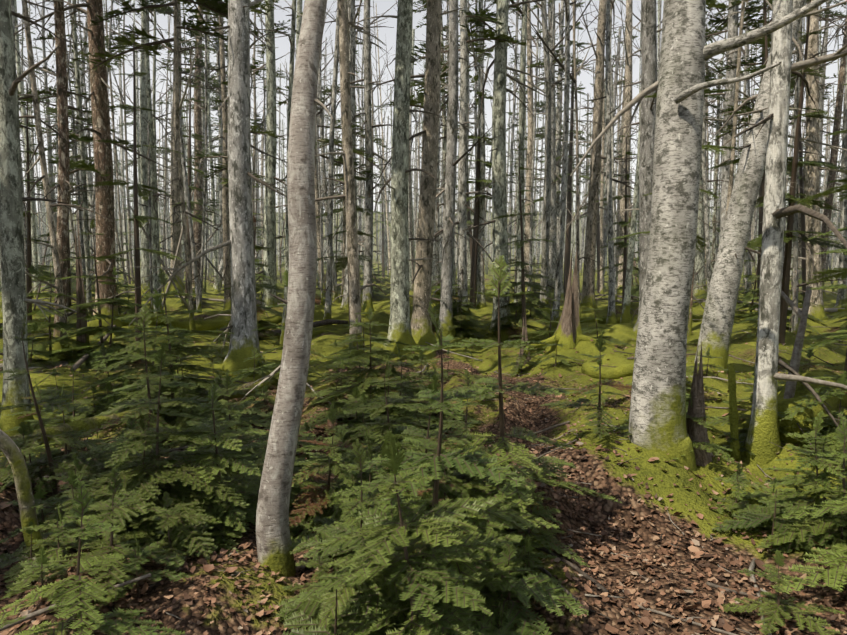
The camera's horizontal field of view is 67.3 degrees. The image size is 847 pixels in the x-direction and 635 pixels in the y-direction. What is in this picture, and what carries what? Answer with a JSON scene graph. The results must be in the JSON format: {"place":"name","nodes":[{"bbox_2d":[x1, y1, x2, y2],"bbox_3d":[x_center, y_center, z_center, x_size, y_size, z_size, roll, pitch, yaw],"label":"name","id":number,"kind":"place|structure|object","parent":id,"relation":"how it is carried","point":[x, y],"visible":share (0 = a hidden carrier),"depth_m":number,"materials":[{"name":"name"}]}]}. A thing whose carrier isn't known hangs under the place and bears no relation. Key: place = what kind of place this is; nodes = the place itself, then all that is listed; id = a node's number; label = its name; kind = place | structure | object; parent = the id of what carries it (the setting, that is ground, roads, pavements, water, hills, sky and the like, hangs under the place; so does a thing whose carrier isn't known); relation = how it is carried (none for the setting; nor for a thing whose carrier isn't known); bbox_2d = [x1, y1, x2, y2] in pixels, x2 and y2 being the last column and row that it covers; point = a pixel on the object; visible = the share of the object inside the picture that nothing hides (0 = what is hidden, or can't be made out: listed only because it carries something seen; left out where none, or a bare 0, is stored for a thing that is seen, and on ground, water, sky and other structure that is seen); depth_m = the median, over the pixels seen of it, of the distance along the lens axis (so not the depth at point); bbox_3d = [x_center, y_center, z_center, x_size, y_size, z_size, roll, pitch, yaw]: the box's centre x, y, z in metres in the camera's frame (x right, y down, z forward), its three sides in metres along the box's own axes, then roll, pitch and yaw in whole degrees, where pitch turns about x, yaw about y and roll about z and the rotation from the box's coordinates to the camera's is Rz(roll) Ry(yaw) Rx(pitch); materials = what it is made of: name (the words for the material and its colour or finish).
{"place":"outdoors","nodes":[
{"label":"outdoors","id":0,"kind":"place"},
{"bbox_2d":[0,212,846,634],"bbox_3d":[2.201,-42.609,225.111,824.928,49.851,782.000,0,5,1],"label":"forest ground","id":1,"kind":"structure","parent":0,"point":[684,490],"depth_m":4.18,"materials":[{"name":"plant"}]},
{"bbox_2d":[1,322,58,370],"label":"fir sapling","id":2,"kind":"object","parent":1,"relation":"on","point":[30,364],"visible":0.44,"depth_m":8.61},
{"bbox_2d":[0,546,74,606],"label":"fir seedling","id":3,"kind":"object","parent":1,"relation":"on","point":[41,559],"visible":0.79,"depth_m":2.51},
{"bbox_2d":[0,85,75,332],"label":"young fir tree","id":4,"kind":"object","parent":1,"relation":"on","point":[30,269],"visible":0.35,"depth_m":12.61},
{"bbox_2d":[0,422,78,483],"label":"fir seedling","id":5,"kind":"object","parent":1,"relation":"on","point":[22,431],"visible":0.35,"depth_m":3.85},
{"bbox_2d":[0,480,88,542],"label":"fir seedling","id":6,"kind":"object","parent":1,"relation":"on","point":[38,495],"visible":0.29,"depth_m":3.28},
{"bbox_2d":[0,521,91,597],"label":"fir seedling","id":7,"kind":"object","parent":1,"relation":"on","point":[17,558],"visible":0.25,"depth_m":2.88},
{"bbox_2d":[0,420,97,491],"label":"fir seedling","id":8,"kind":"object","parent":1,"relation":"on","point":[41,477],"visible":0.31,"depth_m":3.87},
{"bbox_2d":[0,381,102,468],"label":"fir sapling","id":9,"kind":"object","parent":1,"relation":"on","point":[45,413],"visible":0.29,"depth_m":5.17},
{"bbox_2d":[0,262,106,365],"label":"fir sapling","id":10,"kind":"object","parent":1,"relation":"on","point":[57,326],"visible":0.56,"depth_m":9.30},
{"bbox_2d":[30,369,79,406],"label":"fir seedling","id":11,"kind":"object","parent":1,"relation":"on","point":[58,390],"visible":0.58,"depth_m":7.03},
{"bbox_2d":[0,384,124,473],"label":"fir seedling","id":12,"kind":"object","parent":1,"relation":"on","point":[41,449],"visible":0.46,"depth_m":4.83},
{"bbox_2d":[31,143,95,323],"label":"young fir tree","id":13,"kind":"object","parent":1,"relation":"on","point":[68,279],"visible":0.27,"depth_m":15.12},
{"bbox_2d":[14,503,115,589],"bbox_3d":[-1.599,1.006,2.826,0.433,0.406,0.398,-4,8,-40],"label":"fir seedling","id":14,"kind":"object","parent":1,"relation":"on","point":[56,553],"visible":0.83,"depth_m":2.79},
{"bbox_2d":[19,455,110,527],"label":"fir seedling","id":15,"kind":"object","parent":1,"relation":"on","point":[66,486],"visible":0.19,"depth_m":3.33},
{"bbox_2d":[3,471,144,560],"bbox_3d":[-1.625,0.966,3.078,0.586,0.495,0.525,-1,8,7],"label":"fir seedling","id":16,"kind":"object","parent":1,"relation":"on","point":[64,501],"visible":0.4,"depth_m":3.02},
{"bbox_2d":[32,361,118,425],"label":"fir seedling","id":17,"kind":"object","parent":1,"relation":"on","point":[88,401],"visible":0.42,"depth_m":6.38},
{"bbox_2d":[0,312,151,497],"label":"fir sapling","id":18,"kind":"object","parent":1,"relation":"on","point":[90,466],"visible":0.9,"depth_m":3.81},
{"bbox_2d":[59,222,119,364],"bbox_3d":[-5.144,-0.331,9.668,1.422,2.503,0.357,-1,5,-7],"label":"mossy snag","id":19,"kind":"object","parent":1,"relation":"on","point":[80,324],"visible":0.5,"depth_m":9.64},
{"bbox_2d":[0,474,184,634],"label":"fir seedling","id":20,"kind":"object","parent":1,"relation":"on","point":[80,594],"visible":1,"depth_m":2.22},
{"bbox_2d":[49,220,143,368],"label":"fir sapling","id":21,"kind":"object","parent":1,"relation":"on","point":[90,304],"visible":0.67,"depth_m":9.27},
{"bbox_2d":[9,468,184,601],"bbox_3d":[-1.358,0.944,2.716,0.614,0.579,0.686,5,2,31],"label":"fir seedling","id":22,"kind":"object","parent":1,"relation":"on","point":[123,506],"visible":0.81,"depth_m":2.74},
{"bbox_2d":[40,267,160,372],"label":"fir sapling","id":23,"kind":"object","parent":1,"relation":"on","point":[105,343],"visible":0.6,"depth_m":9.22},
{"bbox_2d":[67,344,138,416],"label":"fir sapling","id":24,"kind":"object","parent":1,"relation":"on","point":[99,396],"visible":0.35,"depth_m":6.74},
{"bbox_2d":[85,23,185,341],"bbox_3d":[-4.886,-2.168,10.820,1.650,5.357,1.563,-1,5,-14],"label":"young fir tree","id":25,"kind":"object","parent":1,"relation":"on","point":[137,191],"visible":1,"depth_m":10.69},
{"bbox_2d":[0,377,277,451],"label":"fallen log","id":26,"kind":"object","parent":1,"relation":"on","point":[88,424],"visible":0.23,"depth_m":5.02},
{"bbox_2d":[90,533,190,611],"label":"fir seedling","id":27,"kind":"object","parent":1,"relation":"on","point":[137,562],"visible":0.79,"depth_m":2.67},
{"bbox_2d":[43,342,250,559],"bbox_3d":[-1.493,0.727,3.431,1.122,1.190,1.195,-1,5,-9],"label":"fir sapling","id":28,"kind":"object","parent":1,"relation":"on","point":[181,529],"visible":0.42,"depth_m":3.33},
{"bbox_2d":[82,304,218,469],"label":"fir sapling","id":29,"kind":"object","parent":1,"relation":"on","point":[151,422],"visible":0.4,"depth_m":4.72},
{"bbox_2d":[85,288,221,416],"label":"fir sapling","id":30,"kind":"object","parent":1,"relation":"on","point":[157,302],"visible":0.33,"depth_m":7.00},
{"bbox_2d":[92,409,222,549],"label":"fir sapling","id":31,"kind":"object","parent":1,"relation":"on","point":[146,455],"visible":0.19,"depth_m":3.38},
{"bbox_2d":[119,492,217,571],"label":"fir seedling","id":32,"kind":"object","parent":1,"relation":"on","point":[169,517],"visible":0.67,"depth_m":3.04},
{"bbox_2d":[94,269,259,455],"bbox_3d":[-2.281,0.389,5.943,1.559,1.704,2.045,-1,5,-16],"label":"fir sapling","id":33,"kind":"object","parent":1,"relation":"on","point":[175,420],"visible":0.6,"depth_m":5.71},
{"bbox_2d":[87,312,282,330],"bbox_3d":[-4.613,0.080,13.352,4.341,0.447,0.280,-3,6,-34],"label":"mossy log","id":34,"kind":"object","parent":1,"relation":"on","point":[205,325],"visible":0.27,"depth_m":13.23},
{"bbox_2d":[152,322,223,397],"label":"fir sapling","id":35,"kind":"object","parent":1,"relation":"on","point":[199,385],"visible":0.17,"depth_m":7.29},
{"bbox_2d":[172,47,221,301],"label":"young fir tree","id":36,"kind":"object","parent":1,"relation":"on","point":[195,136],"visible":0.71,"depth_m":20.16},
{"bbox_2d":[119,375,311,554],"bbox_3d":[-1.215,0.823,3.594,1.105,1.013,0.978,0,5,3],"label":"fir sapling","id":37,"kind":"object","parent":1,"relation":"on","point":[249,503],"visible":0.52,"depth_m":3.53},
{"bbox_2d":[176,369,266,478],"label":"fir sapling","id":38,"kind":"object","parent":1,"relation":"on","point":[233,412],"visible":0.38,"depth_m":5.05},
{"bbox_2d":[195,389,260,496],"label":"fir sapling","id":39,"kind":"object","parent":1,"relation":"on","point":[209,396],"visible":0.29,"depth_m":4.05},
{"bbox_2d":[212,216,283,342],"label":"fir sapling","id":40,"kind":"object","parent":1,"relation":"on","point":[262,310],"visible":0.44,"depth_m":11.84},
{"bbox_2d":[231,270,326,381],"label":"fir sapling","id":41,"kind":"object","parent":1,"relation":"on","point":[271,365],"visible":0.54,"depth_m":7.57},
{"bbox_2d":[215,402,347,501],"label":"fir sapling","id":42,"kind":"object","parent":1,"relation":"on","point":[256,453],"visible":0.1,"depth_m":4.35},
{"bbox_2d":[256,0,326,576],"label":"tree trunk","id":43,"kind":"object","parent":1,"relation":"on","point":[273,542],"visible":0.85,"depth_m":3.12,"materials":[{"name":"grey plant"}]},
{"bbox_2d":[255,403,377,547],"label":"fir sapling","id":44,"kind":"object","parent":1,"relation":"on","point":[308,512],"visible":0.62,"depth_m":3.74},
{"bbox_2d":[278,540,356,620],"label":"fir seedling","id":45,"kind":"object","parent":1,"relation":"on","point":[321,560],"visible":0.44,"depth_m":2.85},
{"bbox_2d":[296,386,383,452],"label":"fir seedling","id":46,"kind":"object","parent":1,"relation":"on","point":[356,398],"visible":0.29,"depth_m":5.55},
{"bbox_2d":[278,567,405,634],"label":"fir seedling","id":47,"kind":"object","parent":1,"relation":"on","point":[304,618],"visible":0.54,"depth_m":2.55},
{"bbox_2d":[317,125,378,328],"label":"young fir tree","id":48,"kind":"object","parent":1,"relation":"on","point":[343,260],"visible":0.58,"depth_m":14.04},
{"bbox_2d":[290,428,422,628],"bbox_3d":[-0.253,0.949,2.894,1.038,0.884,0.789,-1,5,4],"label":"fir seedling","id":49,"kind":"object","parent":1,"relation":"on","point":[325,536],"visible":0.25,"depth_m":3.00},
{"bbox_2d":[287,438,431,634],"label":"fir sapling","id":50,"kind":"object","parent":1,"relation":"on","point":[343,600],"visible":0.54,"depth_m":2.60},
{"bbox_2d":[324,392,395,462],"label":"fir seedling","id":51,"kind":"object","parent":1,"relation":"on","point":[363,399],"visible":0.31,"depth_m":5.39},
{"bbox_2d":[325,301,395,368],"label":"fir sapling","id":52,"kind":"object","parent":1,"relation":"on","point":[374,360],"visible":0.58,"depth_m":9.22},
{"bbox_2d":[299,307,451,434],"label":"fir sapling","id":53,"kind":"object","parent":1,"relation":"on","point":[369,390],"visible":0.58,"depth_m":6.34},
{"bbox_2d":[313,437,442,609],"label":"fir sapling","id":54,"kind":"object","parent":1,"relation":"on","point":[348,493],"visible":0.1,"depth_m":3.04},
{"bbox_2d":[332,362,442,491],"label":"fir sapling","id":55,"kind":"object","parent":1,"relation":"on","point":[382,402],"visible":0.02,"depth_m":4.68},
{"bbox_2d":[310,353,465,511],"bbox_3d":[-0.255,0.767,4.206,1.008,1.084,1.127,-3,6,-33],"label":"fir sapling","id":56,"kind":"object","parent":1,"relation":"on","point":[393,399],"visible":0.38,"depth_m":4.18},
{"bbox_2d":[329,342,469,466],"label":"fir sapling","id":57,"kind":"object","parent":1,"relation":"on","point":[402,385],"visible":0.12,"depth_m":5.45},
{"bbox_2d":[358,372,447,449],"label":"fir sapling","id":58,"kind":"object","parent":1,"relation":"on","point":[403,413],"visible":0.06,"depth_m":5.42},
{"bbox_2d":[323,373,494,568],"bbox_3d":[-0.019,0.844,3.482,1.055,1.140,1.194,5,7,44],"label":"fir sapling","id":59,"kind":"object","parent":1,"relation":"on","point":[434,436],"visible":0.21,"depth_m":3.36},
{"bbox_2d":[286,429,550,634],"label":"fir sapling","id":60,"kind":"object","parent":1,"relation":"on","point":[422,574],"visible":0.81,"depth_m":2.34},
{"bbox_2d":[0,280,843,370],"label":"fallen dead stems","id":61,"kind":"object","parent":1,"relation":"on","point":[315,324],"visible":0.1,"depth_m":14.30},
{"bbox_2d":[0,0,846,557],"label":"forest","id":62,"kind":"object","parent":1,"relation":"on","point":[240,258],"depth_m":14.52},
{"bbox_2d":[0,0,846,434],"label":"dead branches","id":63,"kind":"object","parent":62,"relation":"attached to","point":[796,66],"visible":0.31,"depth_m":14.19,"materials":[{"name":"wood"}]},
{"bbox_2d":[0,332,846,634],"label":"fallen leaves","id":64,"kind":"object","parent":1,"relation":"on","point":[646,620],"visible":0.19,"depth_m":3.16,"materials":[{"name":"brown plant"}]},
{"bbox_2d":[0,159,846,634],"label":"fallen branches","id":65,"kind":"object","parent":1,"relation":"on","point":[544,549],"visible":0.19,"depth_m":4.49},
{"bbox_2d":[398,350,450,412],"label":"fir seedling","id":66,"kind":"object","parent":1,"relation":"on","point":[421,374],"visible":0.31,"depth_m":6.96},
{"bbox_2d":[408,363,484,433],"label":"fir seedling","id":67,"kind":"object","parent":1,"relation":"on","point":[447,413],"visible":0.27,"depth_m":6.15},
{"bbox_2d":[327,301,588,634],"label":"fir sapling","id":68,"kind":"object","parent":1,"relation":"on","point":[511,582],"visible":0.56,"depth_m":2.67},
{"bbox_2d":[433,280,494,338],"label":"fir sapling","id":69,"kind":"object","parent":1,"relation":"on","point":[461,330],"visible":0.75,"depth_m":13.37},
{"bbox_2d":[426,448,503,539],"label":"fir seedling","id":70,"kind":"object","parent":1,"relation":"on","point":[466,484],"visible":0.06,"depth_m":3.27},
{"bbox_2d":[433,369,497,478],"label":"fir sapling","id":71,"kind":"object","parent":1,"relation":"on","point":[466,423],"visible":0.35,"depth_m":4.46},
{"bbox_2d":[412,436,528,567],"bbox_3d":[0.260,0.952,3.436,0.956,0.645,0.916,-1,12,-4],"label":"fir seedling","id":72,"kind":"object","parent":1,"relation":"on","point":[453,497],"visible":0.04,"depth_m":3.40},
{"bbox_2d":[456,0,510,309],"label":"young fir tree","id":73,"kind":"object","parent":1,"relation":"on","point":[473,276],"visible":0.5,"depth_m":18.41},
{"bbox_2d":[409,535,565,634],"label":"fir seedling","id":74,"kind":"object","parent":1,"relation":"on","point":[493,600],"visible":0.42,"depth_m":2.65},
{"bbox_2d":[456,508,523,566],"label":"fir seedling","id":75,"kind":"object","parent":1,"relation":"on","point":[490,525],"visible":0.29,"depth_m":3.02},
{"bbox_2d":[405,255,621,571],"bbox_3d":[0.509,0.458,3.476,1.262,1.590,1.097,-3,6,-31],"label":"fir sapling","id":76,"kind":"object","parent":1,"relation":"on","point":[505,449],"visible":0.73,"depth_m":3.31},
{"bbox_2d":[481,260,555,340],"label":"fir sapling","id":77,"kind":"object","parent":1,"relation":"on","point":[518,317],"visible":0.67,"depth_m":13.31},
{"bbox_2d":[501,319,537,376],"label":"fir sapling","id":78,"kind":"object","parent":1,"relation":"on","point":[521,363],"visible":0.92,"depth_m":8.55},
{"bbox_2d":[490,136,554,328],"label":"young fir tree","id":79,"kind":"object","parent":1,"relation":"on","point":[522,263],"visible":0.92,"depth_m":12.32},
{"bbox_2d":[493,536,561,606],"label":"fir seedling","id":80,"kind":"object","parent":1,"relation":"on","point":[533,562],"visible":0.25,"depth_m":2.95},
{"bbox_2d":[495,535,567,599],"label":"fir seedling","id":81,"kind":"object","parent":1,"relation":"on","point":[529,548],"visible":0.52,"depth_m":2.95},
{"bbox_2d":[510,255,562,320],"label":"fir sapling","id":82,"kind":"object","parent":1,"relation":"on","point":[546,314],"visible":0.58,"depth_m":16.87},
{"bbox_2d":[512,289,562,355],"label":"fir sapling","id":83,"kind":"object","parent":1,"relation":"on","point":[538,334],"visible":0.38,"depth_m":10.10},
{"bbox_2d":[500,480,589,568],"bbox_3d":[0.557,1.034,3.253,0.603,0.407,0.578,-2,7,-36],"label":"fir seedling","id":84,"kind":"object","parent":1,"relation":"on","point":[546,535],"visible":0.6,"depth_m":3.23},
{"bbox_2d":[526,0,605,296],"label":"young fir tree","id":85,"kind":"object","parent":1,"relation":"on","point":[567,255],"visible":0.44,"depth_m":22.71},
{"bbox_2d":[515,247,617,373],"bbox_3d":[1.979,-0.090,8.947,1.854,1.860,0.595,-1,5,-7],"label":"mossy stump","id":86,"kind":"object","parent":1,"relation":"on","point":[568,333],"visible":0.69,"depth_m":8.91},
{"bbox_2d":[540,330,631,438],"bbox_3d":[1.405,0.525,4.767,0.789,0.883,1.037,0,6,-8],"label":"fir seedling","id":87,"kind":"object","parent":1,"relation":"on","point":[598,414],"visible":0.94,"depth_m":4.73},
{"bbox_2d":[574,66,616,292],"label":"young fir tree","id":88,"kind":"object","parent":1,"relation":"on","point":[598,249],"visible":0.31,"depth_m":27.02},
{"bbox_2d":[580,298,633,348],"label":"fir sapling","id":89,"kind":"object","parent":1,"relation":"on","point":[609,339],"visible":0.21,"depth_m":11.03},
{"bbox_2d":[581,361,633,379],"bbox_3d":[2.272,0.627,7.120,0.186,0.365,1.597,-2,5,-18],"label":"mossy log","id":90,"kind":"object","parent":1,"relation":"on","point":[623,370],"visible":0.46,"depth_m":7.34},
{"bbox_2d":[596,124,638,308],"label":"young fir tree","id":91,"kind":"object","parent":1,"relation":"on","point":[625,222],"visible":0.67,"depth_m":15.92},
{"bbox_2d":[609,0,741,251],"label":"young fir tree","id":92,"kind":"object","parent":1,"relation":"on","point":[708,90],"visible":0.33,"depth_m":8.96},
{"bbox_2d":[686,342,711,465],"bbox_3d":[1.971,0.699,4.572,0.300,1.072,0.293,0,5,1],"label":"tree stump","id":93,"kind":"object","parent":1,"relation":"on","point":[699,433],"visible":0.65,"depth_m":4.56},
{"bbox_2d":[673,393,735,463],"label":"fir seedling","id":94,"kind":"object","parent":1,"relation":"on","point":[724,456],"visible":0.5,"depth_m":4.45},
{"bbox_2d":[629,0,827,471],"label":"birch trunks","id":95,"kind":"object","parent":1,"relation":"on","point":[657,418],"visible":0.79,"depth_m":4.29,"materials":[{"name":"white plant"}]},
{"bbox_2d":[728,364,740,459],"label":"tree trunk","id":96,"kind":"object","parent":1,"relation":"on","point":[734,434],"visible":0.94,"depth_m":5.05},
{"bbox_2d":[712,462,770,533],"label":"fir seedling","id":97,"kind":"object","parent":1,"relation":"on","point":[740,474],"visible":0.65,"depth_m":3.88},
{"bbox_2d":[706,365,806,443],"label":"fir seedling","id":98,"kind":"object","parent":1,"relation":"on","point":[726,420],"visible":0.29,"depth_m":5.30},
{"bbox_2d":[736,234,781,317],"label":"fir sapling","id":99,"kind":"object","parent":1,"relation":"on","point":[749,295],"visible":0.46,"depth_m":16.53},
{"bbox_2d":[712,478,838,553],"bbox_3d":[2.039,1.098,3.603,0.585,0.439,0.690,-5,7,-42],"label":"fir seedling","id":100,"kind":"object","parent":1,"relation":"on","point":[757,520],"visible":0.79,"depth_m":3.57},
{"bbox_2d":[706,0,846,251],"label":"young fir tree","id":101,"kind":"object","parent":1,"relation":"on","point":[752,70],"visible":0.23,"depth_m":8.98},
{"bbox_2d":[739,2,819,300],"bbox_3d":[10.917,-6.528,19.605,2.350,12.275,2.256,-4,6,-39],"label":"young fir tree","id":102,"kind":"object","parent":1,"relation":"on","point":[761,192],"visible":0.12,"depth_m":20.07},
{"bbox_2d":[717,550,844,634],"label":"fir seedling","id":103,"kind":"object","parent":1,"relation":"on","point":[777,607],"visible":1,"depth_m":2.76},
{"bbox_2d":[741,260,830,332],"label":"fir sapling","id":104,"kind":"object","parent":1,"relation":"on","point":[809,317],"visible":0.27,"depth_m":13.21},
{"bbox_2d":[730,410,846,549],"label":"fir sapling","id":105,"kind":"object","parent":1,"relation":"on","point":[825,482],"visible":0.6,"depth_m":3.65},
{"bbox_2d":[739,426,846,522],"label":"fir seedling","id":106,"kind":"object","parent":1,"relation":"on","point":[770,481],"visible":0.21,"depth_m":3.82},
{"bbox_2d":[746,0,846,343],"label":"young fir tree","id":107,"kind":"object","parent":1,"relation":"on","point":[789,236],"visible":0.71,"depth_m":8.92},
{"bbox_2d":[781,286,811,398],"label":"tree trunk","id":108,"kind":"object","parent":1,"relation":"on","point":[790,388],"visible":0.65,"depth_m":5.34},
{"bbox_2d":[757,411,846,547],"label":"fir seedling","id":109,"kind":"object","parent":1,"relation":"on","point":[841,520],"visible":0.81,"depth_m":3.41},
{"bbox_2d":[769,483,846,552],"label":"fir seedling","id":110,"kind":"object","parent":1,"relation":"on","point":[809,539],"visible":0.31,"depth_m":3.37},
{"bbox_2d":[786,38,830,300],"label":"young fir tree","id":111,"kind":"object","parent":1,"relation":"on","point":[802,216],"visible":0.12,"depth_m":18.87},
{"bbox_2d":[773,452,846,593],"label":"fir sapling","id":112,"kind":"object","parent":1,"relation":"on","point":[839,555],"visible":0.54,"depth_m":3.05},
{"bbox_2d":[777,369,846,445],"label":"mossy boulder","id":113,"kind":"object","parent":1,"relation":"on","point":[801,390],"visible":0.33,"depth_m":5.14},
{"bbox_2d":[778,249,846,467],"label":"fir sapling","id":114,"kind":"object","parent":1,"relation":"on","point":[840,335],"visible":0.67,"depth_m":4.92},
{"bbox_2d":[798,83,846,374],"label":"young fir tree","id":115,"kind":"object","parent":1,"relation":"on","point":[842,275],"visible":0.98,"depth_m":7.17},
{"bbox_2d":[800,371,846,456],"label":"fir seedling","id":116,"kind":"object","parent":1,"relation":"on","point":[842,381],"visible":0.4,"depth_m":4.77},
{"bbox_2d":[16,0,846,212],"label":"sky","id":117,"kind":"structure","parent":0,"point":[283,44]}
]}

